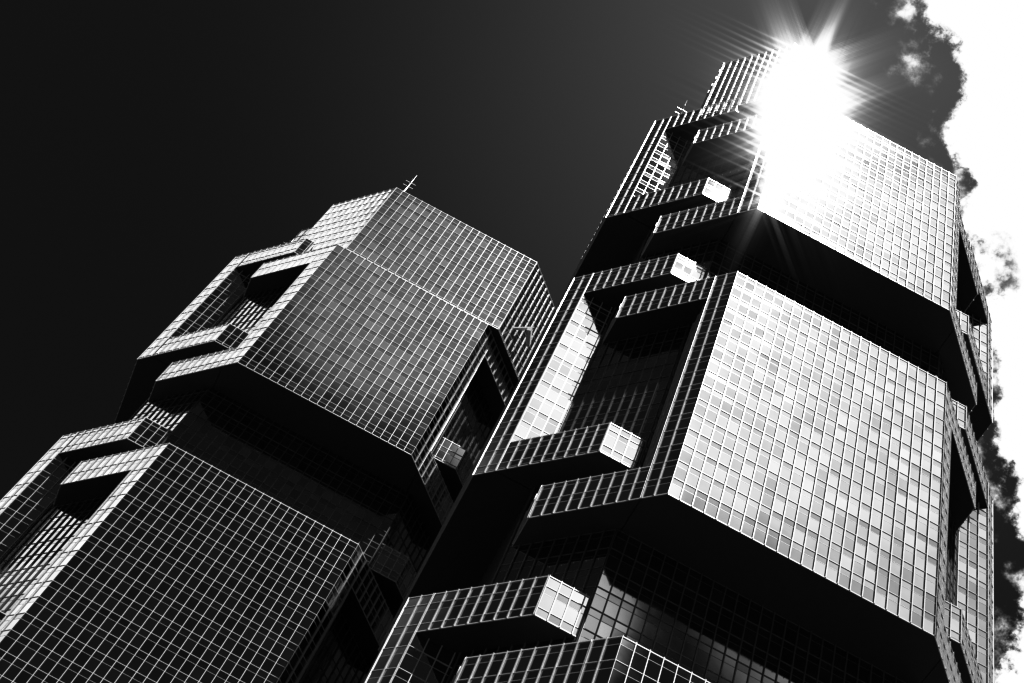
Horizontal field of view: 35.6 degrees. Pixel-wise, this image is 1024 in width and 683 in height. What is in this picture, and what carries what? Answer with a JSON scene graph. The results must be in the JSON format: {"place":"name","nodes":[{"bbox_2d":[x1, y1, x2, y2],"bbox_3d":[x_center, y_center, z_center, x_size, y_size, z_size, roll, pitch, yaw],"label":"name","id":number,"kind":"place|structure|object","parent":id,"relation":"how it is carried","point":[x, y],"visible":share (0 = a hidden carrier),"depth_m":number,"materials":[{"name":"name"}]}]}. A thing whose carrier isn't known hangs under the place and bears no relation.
{"place":"outdoors","nodes":[
{"label":"outdoors","id":0,"kind":"place"},
{"bbox_2d":[0,187,554,682],"bbox_3d":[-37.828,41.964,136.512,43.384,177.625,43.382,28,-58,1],"label":"skyscraper","id":1,"kind":"structure","parent":0,"point":[264,475],"depth_m":157.78,"materials":[{"name":"black glass"}]},
{"bbox_2d":[404,177,415,191],"bbox_3d":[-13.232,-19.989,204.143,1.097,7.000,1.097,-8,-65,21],"label":"antenna","id":2,"kind":"object","parent":1,"relation":"on","point":[406,188],"visible":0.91,"depth_m":203.87,"materials":[{"name":"metal"}]},
{"bbox_2d":[514,327,533,346],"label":"window cleaning crane","id":3,"kind":"object","parent":1,"relation":"on","point":[529,336],"depth_m":187.65,"materials":[{"name":"metal"}]},
{"bbox_2d":[0,0,1023,682],"label":"sky","id":4,"kind":"structure","parent":0,"point":[147,147],"materials":[{"name":"black"}]},
{"bbox_2d":[363,44,993,682],"bbox_3d":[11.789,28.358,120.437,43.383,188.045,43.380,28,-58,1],"label":"skyscraper","id":5,"kind":"structure","parent":0,"point":[741,426],"depth_m":120.79,"materials":[{"name":"grey glass"}]}
]}

